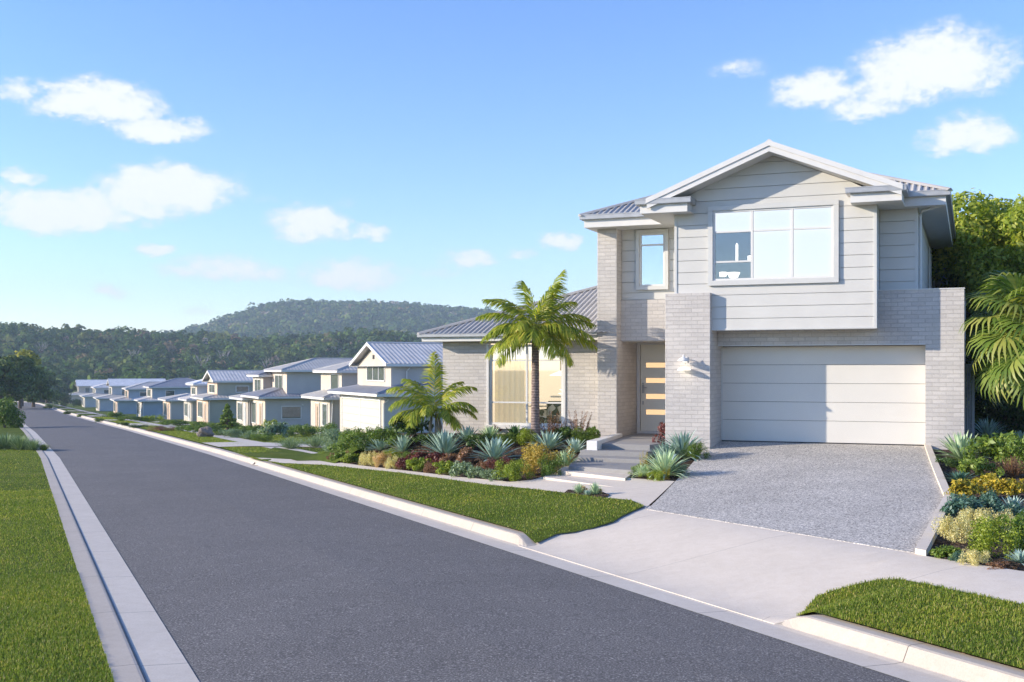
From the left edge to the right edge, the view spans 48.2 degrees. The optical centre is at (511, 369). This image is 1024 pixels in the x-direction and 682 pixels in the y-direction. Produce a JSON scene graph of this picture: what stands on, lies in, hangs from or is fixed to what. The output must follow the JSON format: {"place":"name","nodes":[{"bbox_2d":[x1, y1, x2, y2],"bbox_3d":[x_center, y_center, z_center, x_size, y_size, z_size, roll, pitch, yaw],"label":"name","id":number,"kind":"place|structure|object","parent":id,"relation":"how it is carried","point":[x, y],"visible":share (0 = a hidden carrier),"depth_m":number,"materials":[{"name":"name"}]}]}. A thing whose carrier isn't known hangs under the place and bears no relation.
{"place":"outdoors","nodes":[
{"label":"outdoors","id":0,"kind":"place"},
{"bbox_2d":[0,422,113,681],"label":"lawn","id":1,"kind":"structure","parent":0,"point":[17,431],"depth_m":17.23,"materials":[{"name":"green plant"}]},
{"bbox_2d":[0,397,26,427],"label":"shrub","id":2,"kind":"object","parent":1,"relation":"on","point":[8,416],"visible":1,"depth_m":77.56,"materials":[{"name":"green plant"}]},
{"bbox_2d":[0,355,36,399],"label":"tree","id":3,"kind":"object","parent":1,"relation":"on","point":[11,371],"visible":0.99,"depth_m":164.16,"materials":[{"name":"green plant"}]},
{"bbox_2d":[1,435,35,449],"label":"grass tussock","id":4,"kind":"object","parent":1,"relation":"on","point":[17,442],"depth_m":47.39,"materials":[{"name":"green plant"}]},
{"bbox_2d":[24,401,434,464],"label":"lawn","id":5,"kind":"structure","parent":0,"point":[317,457],"depth_m":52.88,"materials":[{"name":"green plant"}]},
{"bbox_2d":[216,403,238,429],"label":"conifer","id":6,"kind":"object","parent":5,"relation":"on","point":[227,420],"visible":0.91,"depth_m":85.14,"materials":[{"name":"green plant"}]},
{"bbox_2d":[256,421,288,437],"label":"shrub","id":7,"kind":"object","parent":5,"relation":"on","point":[280,427],"visible":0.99,"depth_m":66.31,"materials":[{"name":"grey plant"}]},
{"bbox_2d":[270,437,307,448],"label":"wispy shrub","id":8,"kind":"object","parent":5,"relation":"on","point":[288,443],"visible":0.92,"depth_m":44.89,"materials":[{"name":"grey plant"}]},
{"bbox_2d":[289,424,316,435],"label":"shrub","id":9,"kind":"object","parent":5,"relation":"on","point":[304,428],"visible":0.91,"depth_m":73.32,"materials":[{"name":"green plant"}]},
{"bbox_2d":[315,426,348,444],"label":"shrub","id":10,"kind":"object","parent":5,"relation":"on","point":[331,435],"visible":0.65,"depth_m":53.20,"materials":[{"name":"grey plant"}]},
{"bbox_2d":[205,442,324,447],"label":"driveway","id":11,"kind":"structure","parent":0,"point":[227,444],"depth_m":48.05,"materials":[{"name":"concrete"}]},
{"bbox_2d":[266,447,323,460],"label":"lawn","id":12,"kind":"structure","parent":0,"point":[292,454],"depth_m":40.14,"materials":[{"name":"green plant"}]},
{"bbox_2d":[233,451,643,542],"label":"lawn","id":13,"kind":"structure","parent":0,"point":[612,518],"depth_m":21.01,"materials":[{"name":"green plant"}]},
{"bbox_2d":[13,402,907,681],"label":"road","id":14,"kind":"structure","parent":0,"point":[239,572],"depth_m":13.07,"materials":[{"name":"grey asphalt"}]},
{"bbox_2d":[23,424,198,681],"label":"road gutter","id":15,"kind":"object","parent":14,"relation":"on","point":[160,656],"visible":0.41,"depth_m":13.17,"materials":[{"name":"concrete"}]},
{"bbox_2d":[29,402,964,681],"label":"road gutter","id":16,"kind":"object","parent":14,"relation":"on","point":[889,666],"visible":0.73,"depth_m":13.06,"materials":[{"name":"concrete"}]},
{"bbox_2d":[2,318,991,681],"bbox_3d":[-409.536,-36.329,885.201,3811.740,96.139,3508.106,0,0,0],"label":"terrain","id":17,"kind":"structure","parent":0,"point":[344,498],"depth_m":35.61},
{"bbox_2d":[5,349,47,405],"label":"tree","id":18,"kind":"object","parent":17,"relation":"on","point":[31,354],"visible":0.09,"depth_m":200.48,"materials":[{"name":"green plant"}]},
{"bbox_2d":[10,355,44,408],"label":"tree","id":19,"kind":"object","parent":17,"relation":"on","point":[29,363],"visible":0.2,"depth_m":174.22,"materials":[{"name":"green plant"}]},
{"bbox_2d":[23,364,54,406],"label":"tree","id":20,"kind":"object","parent":17,"relation":"on","point":[42,390],"visible":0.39,"depth_m":189.94,"materials":[{"name":"green plant"}]},
{"bbox_2d":[37,370,63,402],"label":"tree","id":21,"kind":"object","parent":17,"relation":"on","point":[53,381],"visible":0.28,"depth_m":258.84,"materials":[{"name":"green plant"}]},
{"bbox_2d":[19,427,145,681],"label":"kerb","id":22,"kind":"structure","parent":17,"relation":"on","point":[124,666],"depth_m":13.04,"materials":[{"name":"concrete"}]},
{"bbox_2d":[25,429,147,681],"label":"kerb joint","id":23,"kind":"object","parent":22,"relation":"on","point":[142,670],"visible":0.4,"depth_m":13.13,"materials":[{"name":"grey concrete"}]},
{"bbox_2d":[68,380,106,402],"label":"house","id":24,"kind":"structure","parent":17,"relation":"on","point":[83,386],"depth_m":391.33,"materials":[{"name":"white paint"}]},
{"bbox_2d":[79,383,108,406],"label":"house","id":25,"kind":"structure","parent":17,"relation":"on","point":[88,400],"depth_m":318.46,"materials":[{"name":"white paint"}]},
{"bbox_2d":[93,378,165,410],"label":"house","id":26,"kind":"structure","parent":17,"relation":"on","point":[104,402],"depth_m":269.40,"materials":[{"name":"white paint"}]},
{"bbox_2d":[110,381,160,413],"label":"house","id":27,"kind":"structure","parent":17,"relation":"on","point":[126,404],"depth_m":230.53,"materials":[{"name":"white paint"}]},
{"bbox_2d":[132,378,195,417],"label":"house","id":28,"kind":"structure","parent":17,"relation":"on","point":[150,403],"depth_m":193.96,"materials":[{"name":"white paint"}]},
{"bbox_2d":[157,393,190,418],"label":"house","id":29,"kind":"structure","parent":17,"relation":"on","point":[173,406],"depth_m":162.64,"materials":[{"name":"white paint"}]},
{"bbox_2d":[49,403,316,453],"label":"footpath","id":30,"kind":"structure","parent":17,"relation":"on","point":[237,439],"depth_m":54.05,"materials":[{"name":"concrete"}]},
{"bbox_2d":[178,379,206,420],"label":"house","id":31,"kind":"structure","parent":17,"relation":"on","point":[190,404],"depth_m":147.12,"materials":[{"name":"white paint"}]},
{"bbox_2d":[0,321,421,398],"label":"forest","id":32,"kind":"object","parent":17,"relation":"on","point":[68,356],"visible":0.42,"depth_m":578.06,"materials":[{"name":"green plant"}]},
{"bbox_2d":[190,370,260,422],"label":"house","id":33,"kind":"structure","parent":17,"relation":"on","point":[222,385],"depth_m":135.29,"materials":[{"name":"white paint"}]},
{"bbox_2d":[228,370,272,425],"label":"house","id":34,"kind":"structure","parent":17,"relation":"on","point":[262,379],"depth_m":116.88,"materials":[{"name":"white paint"}]},
{"bbox_2d":[240,358,352,426],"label":"house","id":35,"kind":"structure","parent":17,"relation":"on","point":[281,400],"depth_m":110.82,"materials":[{"name":"white paint"}]},
{"bbox_2d":[281,406,301,418],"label":"window","id":36,"kind":"structure","parent":35,"relation":"in","point":[287,412],"depth_m":110.34,"materials":[{"name":"grey glass"}]},
{"bbox_2d":[96,297,498,339],"bbox_3d":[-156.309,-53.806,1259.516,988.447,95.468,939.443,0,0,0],"label":"forest","id":37,"kind":"object","parent":17,"relation":"on","point":[280,318],"visible":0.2,"depth_m":1346.70,"materials":[{"name":"green plant"}]},
{"bbox_2d":[300,361,357,430],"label":"house","id":38,"kind":"structure","parent":17,"relation":"on","point":[325,407],"depth_m":93.56,"materials":[{"name":"white paint"}]},
{"bbox_2d":[327,342,442,432],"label":"house","id":39,"kind":"structure","parent":17,"relation":"on","point":[367,400],"depth_m":82.53,"materials":[{"name":"white paint"}]},
{"bbox_2d":[341,396,380,430],"bbox_3d":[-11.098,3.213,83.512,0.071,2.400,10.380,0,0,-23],"label":"garage door","id":40,"kind":"structure","parent":39,"relation":"in","point":[348,408],"depth_m":83.39,"materials":[{"name":"white paint"}]},
{"bbox_2d":[366,366,384,381],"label":"window","id":41,"kind":"structure","parent":39,"relation":"in","point":[374,373],"depth_m":83.90,"materials":[{"name":"glass"}]},
{"bbox_2d":[248,458,673,507],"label":"footpath","id":42,"kind":"structure","parent":17,"relation":"on","point":[646,492],"depth_m":23.30,"materials":[{"name":"concrete"}]},
{"bbox_2d":[14,401,1023,681],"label":"kerb","id":43,"kind":"structure","parent":17,"relation":"on","point":[934,659],"depth_m":10.92,"materials":[{"name":"concrete"}]},
{"bbox_2d":[543,433,661,486],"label":"entry steps","id":44,"kind":"structure","parent":17,"relation":"on","point":[614,457],"depth_m":26.44,"materials":[{"name":"concrete"}]},
{"bbox_2d":[297,426,1023,669],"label":"garden bed","id":45,"kind":"object","parent":17,"relation":"on","point":[940,540],"visible":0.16,"depth_m":23.56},
{"bbox_2d":[365,424,403,441],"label":"shrub","id":46,"kind":"object","parent":45,"relation":"on","point":[379,434],"visible":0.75,"depth_m":31.85,"materials":[{"name":"green plant"}]},
{"bbox_2d":[381,433,416,452],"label":"agave","id":47,"kind":"object","parent":45,"relation":"on","point":[403,444],"visible":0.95,"depth_m":31.19,"materials":[{"name":"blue plant"}]},
{"bbox_2d":[388,414,433,437],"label":"shrub","id":48,"kind":"object","parent":45,"relation":"on","point":[400,427],"visible":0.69,"depth_m":31.30,"materials":[{"name":"green plant"}]},
{"bbox_2d":[405,457,431,471],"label":"shrub","id":49,"kind":"object","parent":45,"relation":"on","point":[414,464],"visible":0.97,"depth_m":29.01,"materials":[{"name":"green plant"}]},
{"bbox_2d":[385,351,478,436],"bbox_3d":[-2.168,0.702,31.036,2.585,2.439,1.714,0,0,0],"label":"palm tree","id":50,"kind":"object","parent":45,"relation":"on","point":[426,410],"visible":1,"depth_m":31.07,"materials":[{"name":"green plant"}]},
{"bbox_2d":[413,429,475,455],"bbox_3d":[-1.764,1.901,29.956,1.696,0.724,1.608,0,-3,38],"label":"agave","id":51,"kind":"object","parent":45,"relation":"on","point":[444,443],"visible":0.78,"depth_m":29.74,"materials":[{"name":"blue plant"}]},
{"bbox_2d":[432,460,458,474],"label":"shrub","id":52,"kind":"object","parent":45,"relation":"on","point":[444,466],"visible":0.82,"depth_m":27.54,"materials":[{"name":"green plant"}]},
{"bbox_2d":[455,446,476,463],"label":"shrub","id":53,"kind":"object","parent":45,"relation":"on","point":[464,452],"visible":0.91,"depth_m":28.26,"materials":[{"name":"brown plant"}]},
{"bbox_2d":[448,460,484,476],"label":"shrub","id":54,"kind":"object","parent":45,"relation":"on","point":[462,467],"visible":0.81,"depth_m":26.67,"materials":[{"name":"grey plant"}]},
{"bbox_2d":[452,424,480,441],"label":"agave","id":55,"kind":"object","parent":45,"relation":"on","point":[467,431],"visible":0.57,"depth_m":30.39,"materials":[{"name":"blue plant"}]},
{"bbox_2d":[463,433,491,448],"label":"shrub","id":56,"kind":"object","parent":45,"relation":"on","point":[477,439],"visible":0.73,"depth_m":29.81,"materials":[{"name":"green plant"}]},
{"bbox_2d":[465,436,520,461],"bbox_3d":[-0.469,1.931,28.274,1.410,0.625,1.528,0,0,-44],"label":"agave","id":57,"kind":"object","parent":45,"relation":"on","point":[495,449],"visible":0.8,"depth_m":28.11,"materials":[{"name":"blue plant"}]},
{"bbox_2d":[497,431,520,444],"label":"shrub","id":58,"kind":"object","parent":45,"relation":"on","point":[512,436],"visible":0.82,"depth_m":29.68,"materials":[{"name":"green plant"}]},
{"bbox_2d":[491,458,535,480],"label":"shrub","id":59,"kind":"object","parent":45,"relation":"on","point":[512,470],"visible":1,"depth_m":24.73,"materials":[{"name":"green plant"}]},
{"bbox_2d":[516,428,549,445],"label":"shrub","id":60,"kind":"object","parent":45,"relation":"on","point":[527,434],"visible":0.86,"depth_m":29.41,"materials":[{"name":"green plant"}]},
{"bbox_2d":[475,269,597,444],"bbox_3d":[0.627,-0.253,29.744,3.204,4.716,2.394,0,0,0],"label":"palm tree","id":61,"kind":"object","parent":45,"relation":"on","point":[521,332],"visible":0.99,"depth_m":29.46,"materials":[{"name":"green plant"}]},
{"bbox_2d":[520,430,568,449],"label":"agave","id":62,"kind":"object","parent":45,"relation":"on","point":[549,440],"visible":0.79,"depth_m":28.55,"materials":[{"name":"blue plant"}]},
{"bbox_2d":[520,441,575,474],"bbox_3d":[0.715,1.981,25.436,1.244,0.795,0.945,0,0,21],"label":"shrub","id":63,"kind":"object","parent":45,"relation":"on","point":[532,454],"visible":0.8,"depth_m":25.42,"materials":[{"name":"yellow plant"}]},
{"bbox_2d":[540,411,560,438],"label":"flower spikes","id":64,"kind":"object","parent":45,"relation":"on","point":[550,425],"visible":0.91,"depth_m":29.68,"materials":[{"name":"brown plant"}]},
{"bbox_2d":[537,451,564,476],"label":"shrub","id":65,"kind":"object","parent":45,"relation":"on","point":[546,469],"visible":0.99,"depth_m":24.95,"materials":[{"name":"green plant"}]},
{"bbox_2d":[552,426,576,442],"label":"shrub","id":66,"kind":"object","parent":45,"relation":"on","point":[562,431],"visible":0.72,"depth_m":29.36,"materials":[{"name":"green plant"}]},
{"bbox_2d":[560,438,586,452],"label":"agave","id":67,"kind":"object","parent":45,"relation":"on","point":[575,446],"visible":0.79,"depth_m":27.95,"materials":[{"name":"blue plant"}]},
{"bbox_2d":[563,426,597,442],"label":"shrub","id":68,"kind":"object","parent":45,"relation":"on","point":[580,435],"visible":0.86,"depth_m":29.18,"materials":[{"name":"green plant"}]},
{"bbox_2d":[632,448,695,479],"bbox_3d":[3.122,1.955,23.566,1.469,0.740,1.446,0,0,-5],"label":"agave","id":69,"kind":"object","parent":45,"relation":"on","point":[666,457],"visible":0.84,"depth_m":23.40,"materials":[{"name":"green plant"}]},
{"bbox_2d":[651,430,713,461],"bbox_3d":[3.887,1.761,26.160,1.495,0.849,1.696,-1,0,40],"label":"agave","id":70,"kind":"object","parent":45,"relation":"on","point":[678,444],"visible":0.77,"depth_m":26.00,"materials":[{"name":"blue plant"}]},
{"bbox_2d":[681,441,710,459],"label":"shrub","id":71,"kind":"object","parent":45,"relation":"on","point":[695,451],"visible":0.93,"depth_m":25.77,"materials":[{"name":"green plant"}]},
{"bbox_2d":[929,544,962,560],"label":"shrub","id":72,"kind":"object","parent":45,"relation":"on","point":[941,552],"visible":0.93,"depth_m":13.42,"materials":[{"name":"green plant"}]},
{"bbox_2d":[930,514,972,542],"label":"shrub","id":73,"kind":"object","parent":45,"relation":"on","point":[956,523],"visible":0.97,"depth_m":14.68,"materials":[{"name":"beige plant"}]},
{"bbox_2d":[939,493,984,516],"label":"shrub","id":74,"kind":"object","parent":45,"relation":"on","point":[965,502],"visible":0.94,"depth_m":16.75,"materials":[{"name":"blue plant"}]},
{"bbox_2d":[944,478,983,496],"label":"shrub","id":75,"kind":"object","parent":45,"relation":"on","point":[961,487],"visible":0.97,"depth_m":18.69,"materials":[{"name":"yellow plant"}]},
{"bbox_2d":[935,431,993,459],"bbox_3d":[9.546,1.594,24.262,1.248,0.617,1.316,-2,-1,25],"label":"agave","id":76,"kind":"object","parent":45,"relation":"on","point":[958,444],"visible":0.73,"depth_m":24.14,"materials":[{"name":"green plant"}]},
{"bbox_2d":[964,361,974,438],"bbox_3d":[12.364,0.800,30.892,0.220,2.000,9.030,0,0,22],"label":"side fence","id":77,"kind":"object","parent":45,"relation":"on","point":[970,410],"visible":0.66,"depth_m":26.73,"materials":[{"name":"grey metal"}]},
{"bbox_2d":[956,547,991,565],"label":"shrub","id":78,"kind":"object","parent":45,"relation":"on","point":[973,557],"visible":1,"depth_m":12.92,"materials":[{"name":"beige plant"}]},
{"bbox_2d":[957,507,994,532],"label":"shrub","id":79,"kind":"object","parent":45,"relation":"on","point":[978,514],"visible":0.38,"depth_m":15.19,"materials":[{"name":"beige plant"}]},
{"bbox_2d":[931,188,1023,427],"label":"tree","id":80,"kind":"object","parent":45,"relation":"on","point":[981,242],"visible":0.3,"depth_m":34.97,"materials":[{"name":"green plant"}]},
{"bbox_2d":[957,454,1004,477],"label":"shrub","id":81,"kind":"object","parent":45,"relation":"on","point":[978,466],"visible":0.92,"depth_m":21.54,"materials":[{"name":"green plant"}]},
{"bbox_2d":[973,472,999,493],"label":"shrub","id":82,"kind":"object","parent":45,"relation":"on","point":[985,480],"visible":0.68,"depth_m":19.40,"materials":[{"name":"yellow plant"}]},
{"bbox_2d":[973,486,1003,515],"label":"shrub","id":83,"kind":"object","parent":45,"relation":"on","point":[991,500],"visible":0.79,"depth_m":16.67,"materials":[{"name":"blue plant"}]},
{"bbox_2d":[966,416,1012,439],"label":"agave","id":84,"kind":"object","parent":45,"relation":"on","point":[987,429],"visible":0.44,"depth_m":28.60,"materials":[{"name":"blue plant"}]},
{"bbox_2d":[960,430,1019,465],"bbox_3d":[9.755,1.589,22.997,1.310,0.759,0.909,0,0,-19],"label":"shrub","id":85,"kind":"object","parent":45,"relation":"on","point":[987,448],"visible":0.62,"depth_m":22.94,"materials":[{"name":"green plant"}]},
{"bbox_2d":[958,270,1023,409],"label":"fan palm","id":86,"kind":"object","parent":45,"relation":"on","point":[1002,359],"visible":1,"depth_m":25.59,"materials":[{"name":"green plant"}]},
{"bbox_2d":[964,198,1023,361],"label":"tree","id":87,"kind":"object","parent":45,"relation":"on","point":[1013,223],"visible":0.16,"depth_m":32.97,"materials":[{"name":"green plant"}]},
{"bbox_2d":[966,514,1021,559],"bbox_3d":[5.690,1.970,13.341,0.657,0.545,0.869,0,0,-39],"label":"shrub","id":88,"kind":"object","parent":45,"relation":"on","point":[989,530],"visible":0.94,"depth_m":13.33,"materials":[{"name":"green plant"}]},
{"bbox_2d":[965,326,1023,436],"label":"tree","id":89,"kind":"object","parent":45,"relation":"on","point":[1012,418],"visible":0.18,"depth_m":30.57,"materials":[{"name":"green plant"}]},
{"bbox_2d":[991,478,1023,497],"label":"shrub","id":90,"kind":"object","parent":45,"relation":"on","point":[1011,487],"visible":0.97,"depth_m":18.77,"materials":[{"name":"yellow plant"}]},
{"bbox_2d":[994,455,1023,477],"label":"wispy shrub","id":91,"kind":"object","parent":45,"relation":"on","point":[1014,470],"visible":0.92,"depth_m":21.41,"materials":[{"name":"brown plant"}]},
{"bbox_2d":[996,431,1023,469],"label":"shrub","id":92,"kind":"object","parent":45,"relation":"on","point":[1016,449],"visible":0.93,"depth_m":22.21,"materials":[{"name":"green plant"}]},
{"bbox_2d":[997,510,1023,550],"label":"shrub","id":93,"kind":"object","parent":45,"relation":"on","point":[1017,523],"visible":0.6,"depth_m":13.75,"materials":[{"name":"green plant"}]},
{"bbox_2d":[1000,502,1023,519],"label":"shrub","id":94,"kind":"object","parent":45,"relation":"on","point":[1018,509],"visible":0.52,"depth_m":16.01,"materials":[{"name":"blue plant"}]},
{"bbox_2d":[1002,549,1023,564],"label":"agave","id":95,"kind":"object","parent":45,"relation":"on","point":[1018,556],"visible":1,"depth_m":12.91,"materials":[{"name":"blue plant"}]},
{"bbox_2d":[417,139,965,449],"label":"house","id":96,"kind":"structure","parent":17,"relation":"on","point":[769,290],"depth_m":27.43,"materials":[{"name":"paint"}]},
{"bbox_2d":[485,343,565,429],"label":"wing window","id":97,"kind":"structure","parent":96,"relation":"in","point":[508,386],"depth_m":32.44,"materials":[{"name":"beige glass"}]},
{"bbox_2d":[540,401,560,423],"bbox_3d":[1.256,1.325,32.489,1.020,0.850,0.850,0,0,22],"label":"sofa","id":98,"kind":"object","parent":96,"relation":"on","point":[553,408],"visible":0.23,"depth_m":32.65,"materials":[{"name":"fabric"}]},
{"bbox_2d":[636,229,667,289],"bbox_3d":[3.775,-2.935,30.611,0.890,1.610,0.275,0,0,22],"label":"stair window","id":99,"kind":"structure","parent":96,"relation":"in","point":[651,244],"depth_m":30.55,"materials":[{"name":"glass"}]},
{"bbox_2d":[641,345,664,430],"bbox_3d":[4.086,0.510,32.022,1.000,2.420,0.117,0,0,22],"label":"front door","id":100,"kind":"structure","parent":96,"relation":"in","point":[652,356],"depth_m":32.10,"materials":[{"name":"paint"}]},
{"bbox_2d":[708,199,838,285],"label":"upper window","id":101,"kind":"structure","parent":96,"relation":"in","point":[797,242],"depth_m":26.97,"materials":[{"name":"glass"}]},
{"bbox_2d":[722,345,924,445],"bbox_3d":[7.461,0.650,27.635,4.820,2.500,0.071,0,0,22],"label":"garage door","id":102,"kind":"structure","parent":96,"relation":"in","point":[837,394],"depth_m":27.56,"materials":[{"name":"paint"}]},
{"bbox_2d":[915,443,951,555],"bbox_3d":[7.628,2.009,20.604,0.524,0.577,14.949,0,0,20],"label":"driveway edging","id":103,"kind":"object","parent":17,"relation":"on","point":[926,542],"visible":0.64,"depth_m":16.76,"materials":[{"name":"concrete"}]},
{"bbox_2d":[0,0,1023,332],"label":"sky","id":104,"kind":"structure","parent":0,"point":[175,165],"materials":[{"name":"blue"}]},
{"bbox_2d":[518,506,1023,623],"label":"driveway","id":105,"kind":"structure","parent":0,"point":[771,576],"depth_m":14.27,"materials":[{"name":"concrete"}]},
{"bbox_2d":[647,441,942,552],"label":"gravel driveway","id":106,"kind":"structure","parent":0,"point":[886,496],"depth_m":20.45,"materials":[{"name":"grey gravel"}]},
{"bbox_2d":[796,575,1023,668],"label":"lawn","id":107,"kind":"structure","parent":0,"point":[947,641],"depth_m":10.68,"materials":[{"name":"green plant"}]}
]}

